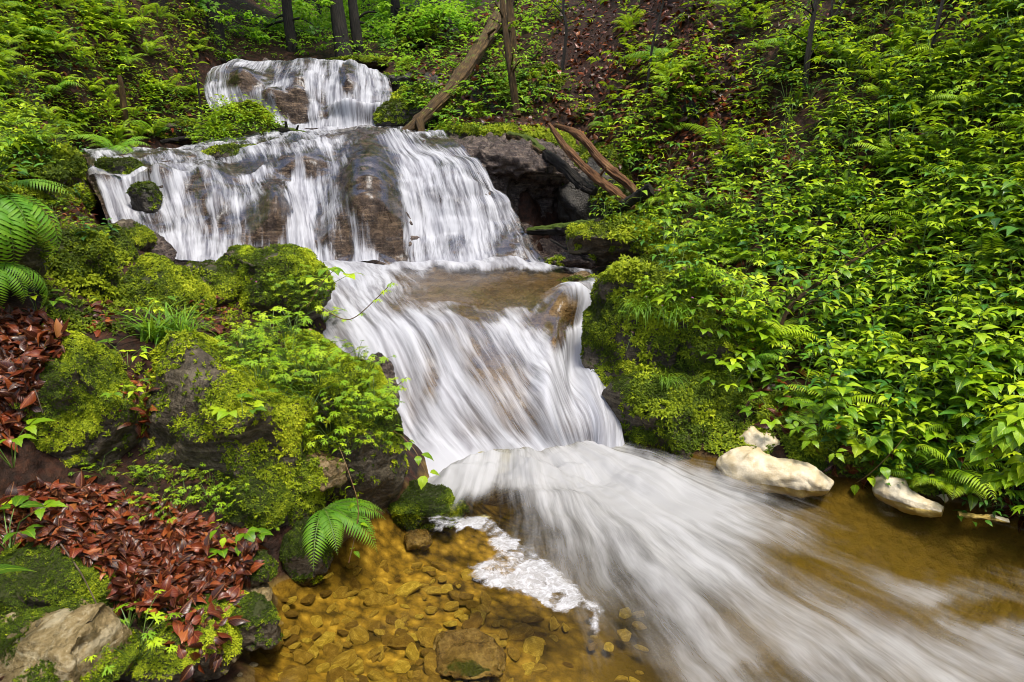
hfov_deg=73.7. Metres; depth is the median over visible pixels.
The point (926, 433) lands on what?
leafy herb
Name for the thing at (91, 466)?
cut leaved herb
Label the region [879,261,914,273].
leafy herb
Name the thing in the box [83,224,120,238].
leafy herb
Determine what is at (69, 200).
leafy herb
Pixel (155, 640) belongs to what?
cut leaved herb
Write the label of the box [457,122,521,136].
mossy boulder
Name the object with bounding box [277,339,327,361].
cut leaved herb
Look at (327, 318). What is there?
cut leaved herb
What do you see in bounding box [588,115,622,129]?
fern
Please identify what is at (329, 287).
cut leaved herb
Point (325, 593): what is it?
stone
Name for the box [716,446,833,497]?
rock
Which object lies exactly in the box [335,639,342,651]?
stone
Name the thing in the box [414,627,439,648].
stone
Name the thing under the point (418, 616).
stone
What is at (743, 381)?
trailing stem
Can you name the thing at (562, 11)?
sapling
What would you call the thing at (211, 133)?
shrub
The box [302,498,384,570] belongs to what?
fern
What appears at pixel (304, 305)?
cut leaved herb
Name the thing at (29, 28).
fern
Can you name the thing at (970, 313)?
leafy herb
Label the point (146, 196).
mossy boulder
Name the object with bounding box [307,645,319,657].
stone
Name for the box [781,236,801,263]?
leafy herb
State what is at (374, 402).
cut leaved herb
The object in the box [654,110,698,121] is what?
leafy herb
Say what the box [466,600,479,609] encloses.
stone
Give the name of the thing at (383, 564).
stone
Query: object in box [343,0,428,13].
shrub
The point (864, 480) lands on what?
leaf litter
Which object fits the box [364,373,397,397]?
cut leaved herb
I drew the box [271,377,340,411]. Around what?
cut leaved herb
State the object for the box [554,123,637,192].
fallen log
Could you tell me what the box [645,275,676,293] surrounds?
leafy herb
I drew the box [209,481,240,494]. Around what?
cut leaved herb
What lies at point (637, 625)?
stone
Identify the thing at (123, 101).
broken stump
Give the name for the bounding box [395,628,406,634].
stone
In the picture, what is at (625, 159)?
leafy herb
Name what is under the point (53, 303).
leafy herb
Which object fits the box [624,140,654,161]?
leafy herb
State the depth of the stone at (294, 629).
3.11 m
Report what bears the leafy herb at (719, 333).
on the mossy bank rock at (708, 335)
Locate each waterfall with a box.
[84,124,535,267]
[205,58,388,129]
[319,255,624,476]
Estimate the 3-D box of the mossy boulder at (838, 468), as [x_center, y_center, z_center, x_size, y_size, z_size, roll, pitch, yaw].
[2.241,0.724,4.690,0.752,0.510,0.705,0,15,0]
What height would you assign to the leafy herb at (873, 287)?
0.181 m
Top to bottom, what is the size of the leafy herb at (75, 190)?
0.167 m
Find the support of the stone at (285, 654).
on the ground
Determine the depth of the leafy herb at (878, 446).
4.36 m
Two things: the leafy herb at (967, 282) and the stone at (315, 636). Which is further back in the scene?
the leafy herb at (967, 282)
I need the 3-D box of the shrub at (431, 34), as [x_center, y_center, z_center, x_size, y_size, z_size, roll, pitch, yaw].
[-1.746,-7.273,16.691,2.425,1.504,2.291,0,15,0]
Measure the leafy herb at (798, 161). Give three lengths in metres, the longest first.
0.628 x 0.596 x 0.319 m
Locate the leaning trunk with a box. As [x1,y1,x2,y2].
[400,0,515,133]
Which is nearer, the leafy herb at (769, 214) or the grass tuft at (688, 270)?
the grass tuft at (688, 270)
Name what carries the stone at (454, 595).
on the stone at (465, 596)
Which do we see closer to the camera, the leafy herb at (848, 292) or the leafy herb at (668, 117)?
the leafy herb at (848, 292)
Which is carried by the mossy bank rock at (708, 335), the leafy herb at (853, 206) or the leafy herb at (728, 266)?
the leafy herb at (728, 266)
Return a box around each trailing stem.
[210,518,240,555]
[307,269,337,306]
[320,282,397,321]
[331,447,367,562]
[375,377,409,410]
[388,427,439,489]
[724,330,761,390]
[850,421,925,494]
[964,395,1023,466]
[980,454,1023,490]
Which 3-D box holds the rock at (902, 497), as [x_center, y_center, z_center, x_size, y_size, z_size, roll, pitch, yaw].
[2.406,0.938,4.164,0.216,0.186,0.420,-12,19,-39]
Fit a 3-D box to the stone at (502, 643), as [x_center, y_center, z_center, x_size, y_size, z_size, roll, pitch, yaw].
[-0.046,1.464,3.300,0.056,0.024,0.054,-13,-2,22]
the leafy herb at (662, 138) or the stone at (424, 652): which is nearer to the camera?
the stone at (424, 652)
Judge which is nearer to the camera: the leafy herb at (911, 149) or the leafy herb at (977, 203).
the leafy herb at (977, 203)
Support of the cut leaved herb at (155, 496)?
on the ground
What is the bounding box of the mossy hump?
[671,268,755,304]
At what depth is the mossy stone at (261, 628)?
2.73 m
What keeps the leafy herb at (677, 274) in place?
on the mossy overhang
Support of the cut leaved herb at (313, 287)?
on the mossy slab at (252, 264)
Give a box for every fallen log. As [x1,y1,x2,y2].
[271,121,316,136]
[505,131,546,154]
[526,218,600,235]
[542,149,597,195]
[548,123,635,209]
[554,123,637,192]
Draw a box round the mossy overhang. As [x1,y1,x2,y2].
[580,268,683,386]
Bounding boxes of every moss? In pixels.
[0,151,139,333]
[32,55,707,280]
[91,265,379,530]
[594,257,1002,496]
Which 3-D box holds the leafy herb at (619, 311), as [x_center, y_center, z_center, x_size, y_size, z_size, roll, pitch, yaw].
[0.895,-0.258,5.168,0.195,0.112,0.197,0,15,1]
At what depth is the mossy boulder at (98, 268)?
4.26 m
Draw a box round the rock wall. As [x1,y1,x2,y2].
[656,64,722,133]
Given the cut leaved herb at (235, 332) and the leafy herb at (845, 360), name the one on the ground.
the leafy herb at (845, 360)
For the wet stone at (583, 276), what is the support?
on the rock ledge at (477, 297)
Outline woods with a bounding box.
[306,0,498,15]
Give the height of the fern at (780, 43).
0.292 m
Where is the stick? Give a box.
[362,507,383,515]
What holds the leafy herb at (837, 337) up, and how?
on the ground
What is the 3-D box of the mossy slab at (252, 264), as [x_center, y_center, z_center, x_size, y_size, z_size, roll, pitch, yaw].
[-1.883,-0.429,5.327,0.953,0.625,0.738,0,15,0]
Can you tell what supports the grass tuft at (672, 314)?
on the mossy overhang
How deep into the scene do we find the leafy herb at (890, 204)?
6.03 m
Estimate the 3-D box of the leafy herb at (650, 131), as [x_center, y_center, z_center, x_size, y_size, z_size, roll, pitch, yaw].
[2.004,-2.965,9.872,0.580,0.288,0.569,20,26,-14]
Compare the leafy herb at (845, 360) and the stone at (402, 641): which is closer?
the stone at (402, 641)
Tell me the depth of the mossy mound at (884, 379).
4.76 m
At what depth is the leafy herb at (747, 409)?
4.70 m
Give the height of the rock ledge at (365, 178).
2.944 m
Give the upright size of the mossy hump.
0.644 m
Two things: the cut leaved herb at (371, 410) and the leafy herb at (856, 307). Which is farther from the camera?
the leafy herb at (856, 307)
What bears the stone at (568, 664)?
on the ground
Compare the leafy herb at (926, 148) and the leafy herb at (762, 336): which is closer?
the leafy herb at (762, 336)
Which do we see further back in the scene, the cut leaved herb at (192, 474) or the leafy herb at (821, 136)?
the leafy herb at (821, 136)
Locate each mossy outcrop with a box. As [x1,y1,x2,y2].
[137,331,334,526]
[266,328,408,513]
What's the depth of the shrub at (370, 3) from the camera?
22.48 m
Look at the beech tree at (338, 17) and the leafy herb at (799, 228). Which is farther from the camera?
the beech tree at (338, 17)
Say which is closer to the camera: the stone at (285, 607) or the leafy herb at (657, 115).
the stone at (285, 607)
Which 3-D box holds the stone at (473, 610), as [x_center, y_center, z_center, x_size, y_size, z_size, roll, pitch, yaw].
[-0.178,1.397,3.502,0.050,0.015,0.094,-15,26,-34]
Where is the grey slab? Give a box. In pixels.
[8,151,81,186]
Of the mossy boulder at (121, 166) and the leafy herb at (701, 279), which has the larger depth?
the mossy boulder at (121, 166)
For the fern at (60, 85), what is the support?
on the ground
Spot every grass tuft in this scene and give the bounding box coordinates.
[94,290,204,343]
[136,295,230,342]
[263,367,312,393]
[605,295,666,327]
[638,368,690,389]
[645,295,699,331]
[656,256,716,284]
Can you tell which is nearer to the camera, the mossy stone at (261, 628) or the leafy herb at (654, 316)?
the mossy stone at (261, 628)
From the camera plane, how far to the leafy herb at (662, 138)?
9.74 m
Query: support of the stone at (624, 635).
on the ground
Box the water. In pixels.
[428,441,1023,681]
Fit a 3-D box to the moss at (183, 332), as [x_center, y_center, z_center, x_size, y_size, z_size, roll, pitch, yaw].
[-1.720,0.158,4.353,1.411,1.166,2.661,-6,16,-23]
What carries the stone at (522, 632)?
on the ground
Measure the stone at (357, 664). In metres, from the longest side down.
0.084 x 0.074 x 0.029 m
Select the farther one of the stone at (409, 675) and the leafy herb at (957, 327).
the leafy herb at (957, 327)
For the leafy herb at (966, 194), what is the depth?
5.35 m
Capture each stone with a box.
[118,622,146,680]
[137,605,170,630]
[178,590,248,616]
[214,50,240,64]
[228,583,269,592]
[229,590,284,650]
[242,549,278,586]
[257,587,272,601]
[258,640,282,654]
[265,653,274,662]
[278,665,307,681]
[280,652,290,656]
[282,604,289,611]
[282,629,290,638]
[282,634,299,646]
[283,665,296,670]
[284,610,298,617]
[286,596,296,604]
[288,640,300,649]
[290,625,299,634]
[293,650,313,664]
[296,450,347,493]
[300,594,315,604]
[301,637,311,643]
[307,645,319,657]
[310,615,322,627]
[312,632,321,639]
[314,632,335,649]
[316,662,329,672]
[320,590,331,596]
[323,572,333,578]
[323,642,338,656]
[325,55,388,69]
[326,604,335,612]
[327,651,341,666]
[327,666,352,681]
[329,664,341,670]
[330,618,339,625]
[331,649,357,667]
[332,602,339,611]
[335,586,347,598]
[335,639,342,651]
[335,678,343,681]
[337,629,348,636]
[341,616,351,623]
[343,610,356,617]
[343,641,351,647]
[344,601,351,606]
[344,676,357,681]
[345,562,357,568]
[345,590,357,597]
[345,620,357,629]
[346,657,363,670]
[349,625,368,643]
[350,576,360,589]
[352,567,359,575]
[354,666,363,674]
[356,675,368,681]
[358,589,374,598]
[363,593,384,606]
[367,610,378,617]
[367,648,381,659]
[367,670,383,680]
[368,621,380,631]
[370,647,379,662]
[374,581,387,594]
[374,629,384,636]
[378,645,384,661]
[379,560,387,568]
[380,677,392,681]
[381,634,394,645]
[383,594,396,601]
[385,600,393,605]
[386,614,397,624]
[386,666,392,672]
[387,633,415,649]
[392,660,410,672]
[394,577,400,582]
[394,581,421,596]
[395,619,404,628]
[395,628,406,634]
[397,676,406,681]
[400,604,409,608]
[401,611,409,620]
[403,568,410,573]
[404,529,432,550]
[405,642,418,660]
[407,670,413,678]
[410,633,418,641]
[412,562,422,567]
[412,670,420,676]
[414,614,423,619]
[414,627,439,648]
[415,659,423,665]
[420,648,434,656]
[422,566,435,571]
[422,586,441,594]
[423,565,435,575]
[424,606,437,613]
[424,652,442,676]
[427,675,441,681]
[431,561,446,570]
[432,624,441,629]
[438,575,446,582]
[441,584,452,594]
[443,620,456,626]
[444,601,458,610]
[448,591,458,600]
[454,610,463,618]
[458,593,473,600]
[458,600,466,605]
[458,614,468,621]
[461,568,472,580]
[462,615,482,628]
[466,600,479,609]
[470,611,481,626]
[471,608,482,612]
[472,568,484,580]
[476,603,490,614]
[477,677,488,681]
[479,612,485,626]
[481,591,491,604]
[491,673,506,681]
[492,620,500,627]
[492,634,499,643]
[498,629,507,639]
[498,640,506,646]
[499,619,507,626]
[508,623,533,641]
[508,646,519,660]
[522,616,543,623]
[522,662,534,670]
[523,636,544,656]
[524,669,531,675]
[532,663,546,671]
[536,632,545,637]
[544,252,596,270]
[549,635,557,641]
[550,616,559,630]
[556,271,597,281]
[562,623,569,631]
[562,662,573,667]
[587,611,595,618]
[587,641,597,650]
[589,625,599,632]
[603,642,613,651]
[614,675,628,681]
[617,628,631,641]
[619,607,631,620]
[629,676,639,681]
[631,610,644,617]
[631,621,646,629]
[634,644,648,651]
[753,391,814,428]
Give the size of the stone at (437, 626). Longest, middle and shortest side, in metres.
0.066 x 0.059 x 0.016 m
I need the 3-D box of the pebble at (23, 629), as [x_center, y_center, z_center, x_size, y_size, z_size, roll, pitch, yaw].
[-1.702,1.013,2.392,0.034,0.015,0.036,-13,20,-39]
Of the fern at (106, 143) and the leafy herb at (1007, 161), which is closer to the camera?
the leafy herb at (1007, 161)
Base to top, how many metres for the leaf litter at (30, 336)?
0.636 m
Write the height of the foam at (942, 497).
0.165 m
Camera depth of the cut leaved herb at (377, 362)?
3.83 m
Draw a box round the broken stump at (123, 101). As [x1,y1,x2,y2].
[117,75,130,137]
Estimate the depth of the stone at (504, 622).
3.46 m
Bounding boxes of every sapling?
[177,72,204,144]
[490,0,517,75]
[491,0,526,116]
[533,0,602,71]
[617,0,685,99]
[754,203,916,355]
[761,0,827,96]
[789,0,844,75]
[800,0,860,37]
[883,0,964,92]
[888,90,934,160]
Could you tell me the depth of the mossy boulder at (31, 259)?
3.59 m
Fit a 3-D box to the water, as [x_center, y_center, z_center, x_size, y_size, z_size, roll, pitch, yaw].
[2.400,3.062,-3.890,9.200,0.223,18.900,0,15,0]
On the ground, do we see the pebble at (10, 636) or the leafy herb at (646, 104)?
the leafy herb at (646, 104)
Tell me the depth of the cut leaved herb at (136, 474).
3.26 m
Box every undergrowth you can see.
[0,0,225,192]
[0,20,1023,573]
[203,0,573,131]
[531,0,1023,514]
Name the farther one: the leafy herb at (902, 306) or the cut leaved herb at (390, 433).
the leafy herb at (902, 306)
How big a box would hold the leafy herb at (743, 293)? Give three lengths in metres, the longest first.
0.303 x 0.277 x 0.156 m
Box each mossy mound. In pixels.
[125,605,242,681]
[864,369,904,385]
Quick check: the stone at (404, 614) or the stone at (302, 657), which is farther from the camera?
the stone at (404, 614)
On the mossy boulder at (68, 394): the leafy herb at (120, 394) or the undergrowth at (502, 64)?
the leafy herb at (120, 394)
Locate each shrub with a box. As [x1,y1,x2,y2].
[185,121,245,143]
[193,94,286,133]
[249,14,316,44]
[258,0,328,24]
[260,0,311,24]
[295,7,350,32]
[322,0,385,31]
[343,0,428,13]
[344,0,425,28]
[361,14,404,43]
[370,0,472,23]
[392,7,468,48]
[400,0,478,37]
[452,66,511,117]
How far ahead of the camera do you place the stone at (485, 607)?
3.54 m
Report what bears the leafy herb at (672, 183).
on the ground
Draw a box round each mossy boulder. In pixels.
[0,177,51,290]
[8,330,144,469]
[34,228,118,300]
[78,165,96,211]
[93,156,144,178]
[95,223,138,262]
[114,219,157,252]
[119,252,216,316]
[126,180,163,221]
[154,119,201,144]
[184,259,242,306]
[198,143,255,162]
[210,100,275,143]
[214,474,294,533]
[279,516,333,587]
[372,98,412,129]
[387,479,469,533]
[433,120,473,136]
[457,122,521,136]
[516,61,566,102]
[565,214,656,265]
[601,369,748,460]
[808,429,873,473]
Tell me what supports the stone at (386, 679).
on the ground
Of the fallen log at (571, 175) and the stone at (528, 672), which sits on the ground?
the stone at (528, 672)
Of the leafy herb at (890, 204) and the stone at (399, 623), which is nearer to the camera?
the stone at (399, 623)
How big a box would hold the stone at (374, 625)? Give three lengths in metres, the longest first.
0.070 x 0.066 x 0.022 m
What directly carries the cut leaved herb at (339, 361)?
on the mossy outcrop at (389, 461)
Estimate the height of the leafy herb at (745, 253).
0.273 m
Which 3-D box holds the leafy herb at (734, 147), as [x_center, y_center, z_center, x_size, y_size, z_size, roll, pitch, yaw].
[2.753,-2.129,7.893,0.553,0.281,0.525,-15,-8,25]
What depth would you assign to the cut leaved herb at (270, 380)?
3.52 m
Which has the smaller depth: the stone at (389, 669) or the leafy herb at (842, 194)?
the stone at (389, 669)
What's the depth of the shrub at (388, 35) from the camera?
18.06 m
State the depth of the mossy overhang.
5.30 m
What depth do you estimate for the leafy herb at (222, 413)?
3.21 m
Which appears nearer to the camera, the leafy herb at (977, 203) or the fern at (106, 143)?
the leafy herb at (977, 203)
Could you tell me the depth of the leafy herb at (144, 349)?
3.65 m
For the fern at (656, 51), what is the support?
on the ground
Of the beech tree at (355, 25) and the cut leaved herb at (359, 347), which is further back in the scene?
the beech tree at (355, 25)
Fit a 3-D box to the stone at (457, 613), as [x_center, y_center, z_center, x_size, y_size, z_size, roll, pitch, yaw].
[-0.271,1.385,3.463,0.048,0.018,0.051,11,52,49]
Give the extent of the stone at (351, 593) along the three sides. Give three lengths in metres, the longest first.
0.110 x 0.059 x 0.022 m
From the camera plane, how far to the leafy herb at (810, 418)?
4.33 m
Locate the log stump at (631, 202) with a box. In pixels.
[619,183,654,209]
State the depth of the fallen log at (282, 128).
10.81 m
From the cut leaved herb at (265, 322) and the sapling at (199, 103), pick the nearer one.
the cut leaved herb at (265, 322)
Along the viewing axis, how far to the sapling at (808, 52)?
8.15 m
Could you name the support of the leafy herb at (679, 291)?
on the mossy overhang
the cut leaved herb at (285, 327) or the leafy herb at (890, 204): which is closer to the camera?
the cut leaved herb at (285, 327)
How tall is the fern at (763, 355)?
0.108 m
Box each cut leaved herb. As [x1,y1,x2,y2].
[69,447,115,475]
[83,589,180,677]
[84,460,122,477]
[107,484,142,510]
[113,459,154,480]
[113,601,152,626]
[128,493,186,522]
[129,460,175,481]
[134,484,184,504]
[140,464,169,478]
[159,489,198,523]
[164,478,205,499]
[175,462,205,476]
[185,479,232,502]
[190,469,223,482]
[202,499,241,514]
[204,483,230,506]
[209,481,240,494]
[213,324,262,351]
[217,322,277,350]
[219,333,263,364]
[219,477,249,494]
[225,344,292,379]
[228,352,281,381]
[229,334,278,353]
[231,322,274,342]
[231,323,272,342]
[237,322,279,342]
[238,314,303,350]
[240,354,289,380]
[243,309,294,333]
[244,311,279,328]
[253,336,291,361]
[254,288,293,303]
[254,323,295,346]
[254,373,311,394]
[257,328,318,375]
[258,301,324,335]
[258,371,295,388]
[259,336,309,361]
[259,343,282,357]
[260,273,293,292]
[267,315,307,338]
[269,264,310,289]
[271,344,326,379]
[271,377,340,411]
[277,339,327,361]
[280,344,348,376]
[283,283,309,298]
[287,295,324,313]
[289,275,337,297]
[289,348,340,385]
[291,380,352,409]
[299,330,345,349]
[300,275,335,297]
[300,342,361,374]
[301,413,359,447]
[306,394,327,427]
[314,413,360,439]
[319,426,377,455]
[321,306,344,322]
[321,374,358,402]
[330,389,391,421]
[336,393,391,415]
[342,339,368,358]
[343,388,404,422]
[349,352,395,373]
[350,360,373,395]
[350,371,405,409]
[350,393,390,423]
[355,423,403,448]
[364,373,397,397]
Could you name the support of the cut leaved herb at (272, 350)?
on the ground
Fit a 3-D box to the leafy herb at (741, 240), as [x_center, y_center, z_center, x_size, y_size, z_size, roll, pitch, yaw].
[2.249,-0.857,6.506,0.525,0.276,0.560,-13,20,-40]
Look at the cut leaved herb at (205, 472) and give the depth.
3.31 m
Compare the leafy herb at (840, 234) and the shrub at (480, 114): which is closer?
the leafy herb at (840, 234)
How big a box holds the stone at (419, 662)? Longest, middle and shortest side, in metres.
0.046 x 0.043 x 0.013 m
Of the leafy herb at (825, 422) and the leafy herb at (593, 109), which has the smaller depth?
the leafy herb at (825, 422)
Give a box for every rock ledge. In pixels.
[81,126,539,269]
[204,58,392,129]
[324,266,592,505]
[448,132,596,273]
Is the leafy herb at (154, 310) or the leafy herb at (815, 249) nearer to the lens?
the leafy herb at (154, 310)
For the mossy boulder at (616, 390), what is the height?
0.840 m
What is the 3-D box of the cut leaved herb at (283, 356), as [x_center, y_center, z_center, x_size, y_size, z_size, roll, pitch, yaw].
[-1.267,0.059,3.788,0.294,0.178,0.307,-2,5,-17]
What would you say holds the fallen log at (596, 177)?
on the rock ledge at (513, 168)
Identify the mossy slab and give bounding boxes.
[0,523,137,617]
[216,243,335,324]
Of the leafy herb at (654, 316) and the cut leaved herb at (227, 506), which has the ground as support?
the cut leaved herb at (227, 506)
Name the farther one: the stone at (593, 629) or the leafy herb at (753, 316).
the leafy herb at (753, 316)
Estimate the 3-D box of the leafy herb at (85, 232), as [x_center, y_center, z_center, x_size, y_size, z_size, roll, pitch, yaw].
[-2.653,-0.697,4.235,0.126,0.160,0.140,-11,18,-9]
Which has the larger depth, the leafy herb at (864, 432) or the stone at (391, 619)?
the leafy herb at (864, 432)
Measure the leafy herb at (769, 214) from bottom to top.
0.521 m
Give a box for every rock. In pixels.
[0,596,141,681]
[367,352,399,408]
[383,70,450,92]
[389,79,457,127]
[433,628,506,679]
[557,151,632,222]
[673,275,772,381]
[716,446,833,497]
[872,474,943,517]
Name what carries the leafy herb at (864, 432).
on the moss at (792, 444)
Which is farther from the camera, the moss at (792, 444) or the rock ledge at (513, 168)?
the rock ledge at (513, 168)
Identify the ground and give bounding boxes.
[0,0,1023,681]
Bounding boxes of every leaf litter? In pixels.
[0,0,211,178]
[0,304,70,452]
[0,470,268,617]
[49,194,249,681]
[407,0,804,214]
[526,0,1023,532]
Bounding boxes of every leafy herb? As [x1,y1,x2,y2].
[0,417,54,467]
[0,495,67,549]
[2,289,72,311]
[39,198,66,209]
[42,201,65,215]
[44,192,79,209]
[54,215,95,229]
[73,183,80,196]
[75,216,97,240]
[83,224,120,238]
[97,218,118,237]
[98,338,154,367]
[99,378,154,410]
[123,296,182,318]
[207,527,272,557]
[208,392,266,424]
[295,266,362,295]
[577,103,610,123]
[593,97,618,110]
[611,90,649,112]
[611,110,646,129]
[615,120,630,150]
[615,136,629,166]
[618,138,633,164]
[618,303,640,312]
[620,276,648,292]
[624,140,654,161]
[626,127,646,167]
[631,134,672,152]
[635,121,666,142]
[636,123,650,147]
[638,86,655,117]
[644,272,697,297]
[644,284,670,297]
[645,147,681,171]
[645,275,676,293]
[649,175,694,200]
[649,306,680,320]
[650,289,714,318]
[652,135,690,160]
[652,284,691,301]
[653,305,680,321]
[654,107,681,127]
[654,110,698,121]
[654,183,675,214]
[660,312,685,323]
[664,93,680,124]
[666,271,690,284]
[668,171,689,213]
[669,276,691,290]
[671,141,696,169]
[672,186,691,218]
[673,263,721,288]
[675,304,730,338]
[675,315,718,331]
[677,273,706,285]
[679,220,739,244]
[683,250,745,277]
[685,297,726,314]
[690,350,764,373]
[694,210,754,230]
[696,281,749,323]
[698,274,725,286]
[700,370,752,393]
[704,180,761,212]
[707,346,757,377]
[710,159,761,182]
[713,293,778,328]
[714,297,765,319]
[715,367,753,383]
[720,249,769,273]
[721,308,768,329]
[722,271,779,293]
[723,155,781,183]
[723,330,754,364]
[725,136,769,164]
[725,236,784,262]
[730,282,755,297]
[733,303,780,330]
[733,312,794,347]
[735,330,782,349]
[738,146,782,168]
[738,244,795,272]
[738,391,799,429]
[740,348,778,374]
[743,216,800,241]
[749,174,785,224]
[757,148,789,197]
[760,142,786,174]
[768,160,798,206]
[768,192,843,227]
[778,211,854,250]
[778,237,824,264]
[778,376,846,410]
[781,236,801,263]
[781,401,855,436]
[782,179,813,222]
[784,138,800,169]
[784,413,851,462]
[785,197,795,237]
[785,333,814,373]
[788,196,813,240]
[793,160,856,187]
[798,135,825,168]
[809,380,882,417]
[811,335,865,366]
[814,141,840,180]
[820,414,847,445]
[821,197,848,237]
[823,393,863,408]
[827,284,865,299]
[832,327,901,364]
[833,180,852,212]
[835,177,875,221]
[835,321,853,346]
[835,381,907,416]
[835,412,908,457]
[837,359,861,386]
[839,409,908,443]
[840,161,867,206]
[841,204,871,242]
[844,160,865,194]
[845,131,866,173]
[847,305,894,324]
[849,296,865,323]
[851,274,906,294]
[862,425,913,447]
[863,169,920,196]
[865,447,926,461]
[866,288,930,314]
[867,181,945,215]
[868,185,956,222]
[871,148,929,176]
[872,402,952,435]
[874,443,896,469]
[875,373,926,399]
[876,144,918,196]
[877,263,904,303]
[878,270,944,305]
[879,242,928,257]
[879,257,902,294]
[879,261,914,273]
[881,128,916,176]
[884,147,933,197]
[885,368,937,393]
[886,408,958,441]
[889,134,917,177]
[889,394,962,420]
[895,212,926,256]
[895,328,925,370]
[895,419,950,458]
[901,227,934,265]
[901,427,913,444]
[906,150,952,206]
[913,399,992,444]
[918,394,973,417]
[919,302,942,338]
[921,185,997,221]
[925,197,968,256]
[932,325,965,363]
[934,150,993,183]
[939,186,1019,230]
[939,266,997,290]
[941,317,987,337]
[947,162,980,213]
[950,302,998,352]
[954,269,1021,299]
[956,189,1012,219]
[963,191,1023,221]
[966,267,1019,291]
[969,138,996,180]
[971,248,1023,286]
[971,357,1004,397]
[975,167,1008,209]
[977,202,1023,240]
[977,251,1023,279]
[978,341,1020,356]
[979,150,1023,185]
[987,199,1021,249]
[990,331,1017,373]
[992,171,1023,209]
[993,263,1009,293]
[998,157,1023,211]
[1000,139,1023,177]
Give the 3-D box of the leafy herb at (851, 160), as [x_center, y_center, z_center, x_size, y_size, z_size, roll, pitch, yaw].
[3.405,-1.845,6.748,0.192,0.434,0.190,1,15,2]
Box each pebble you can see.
[6,633,16,638]
[20,626,26,633]
[249,662,257,666]
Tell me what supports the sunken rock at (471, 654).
on the ground
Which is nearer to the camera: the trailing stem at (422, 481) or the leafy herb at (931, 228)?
the trailing stem at (422, 481)
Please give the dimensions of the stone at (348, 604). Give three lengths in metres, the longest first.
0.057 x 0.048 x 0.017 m
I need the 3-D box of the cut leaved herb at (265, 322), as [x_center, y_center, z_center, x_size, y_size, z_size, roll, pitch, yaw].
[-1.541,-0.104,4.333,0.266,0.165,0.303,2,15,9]
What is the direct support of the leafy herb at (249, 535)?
on the ground
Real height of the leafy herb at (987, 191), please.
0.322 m
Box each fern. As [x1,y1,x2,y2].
[0,192,61,265]
[0,261,47,309]
[9,11,67,40]
[9,179,74,196]
[35,77,84,95]
[67,134,150,153]
[130,118,177,137]
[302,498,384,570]
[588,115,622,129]
[614,38,684,64]
[746,348,795,367]
[755,29,840,52]
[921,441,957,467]
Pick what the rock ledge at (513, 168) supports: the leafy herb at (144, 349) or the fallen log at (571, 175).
the fallen log at (571, 175)
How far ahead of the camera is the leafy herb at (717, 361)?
4.94 m
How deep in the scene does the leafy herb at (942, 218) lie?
5.31 m
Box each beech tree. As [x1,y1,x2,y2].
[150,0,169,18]
[191,0,269,53]
[238,0,328,51]
[294,0,351,57]
[316,0,323,24]
[348,0,398,52]
[361,0,373,28]
[390,0,415,30]
[429,0,440,8]
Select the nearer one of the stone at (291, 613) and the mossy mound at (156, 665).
the mossy mound at (156, 665)
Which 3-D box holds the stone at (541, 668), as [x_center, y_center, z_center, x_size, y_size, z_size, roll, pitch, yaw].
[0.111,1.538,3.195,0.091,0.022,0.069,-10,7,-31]
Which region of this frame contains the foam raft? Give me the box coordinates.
[433,515,599,628]
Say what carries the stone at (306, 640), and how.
on the ground
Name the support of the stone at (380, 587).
on the ground
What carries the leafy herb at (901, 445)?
on the moss at (792, 444)
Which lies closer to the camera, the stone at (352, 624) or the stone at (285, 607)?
the stone at (285, 607)
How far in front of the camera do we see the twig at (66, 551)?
2.62 m
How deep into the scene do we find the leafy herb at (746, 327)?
4.98 m
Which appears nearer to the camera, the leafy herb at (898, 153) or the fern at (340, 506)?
the fern at (340, 506)
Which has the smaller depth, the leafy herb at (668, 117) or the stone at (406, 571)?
the stone at (406, 571)
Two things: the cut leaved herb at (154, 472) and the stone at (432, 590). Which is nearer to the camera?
the cut leaved herb at (154, 472)
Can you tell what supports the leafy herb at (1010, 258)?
on the ground
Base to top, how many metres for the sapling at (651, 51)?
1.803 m
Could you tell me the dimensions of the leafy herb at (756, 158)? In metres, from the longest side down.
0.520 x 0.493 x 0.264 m
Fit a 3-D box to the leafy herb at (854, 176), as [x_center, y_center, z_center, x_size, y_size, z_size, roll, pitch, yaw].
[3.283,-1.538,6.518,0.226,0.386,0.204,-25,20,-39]
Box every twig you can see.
[7,357,42,412]
[58,541,100,611]
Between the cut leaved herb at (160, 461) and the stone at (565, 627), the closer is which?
the cut leaved herb at (160, 461)
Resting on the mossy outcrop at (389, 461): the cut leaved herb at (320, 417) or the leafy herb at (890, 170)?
the cut leaved herb at (320, 417)
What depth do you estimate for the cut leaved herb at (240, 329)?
4.04 m
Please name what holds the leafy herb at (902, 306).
on the ground
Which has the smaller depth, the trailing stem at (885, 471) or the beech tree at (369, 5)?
the trailing stem at (885, 471)
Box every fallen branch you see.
[160,135,190,143]
[550,239,592,261]
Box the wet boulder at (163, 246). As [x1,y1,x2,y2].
[150,232,176,263]

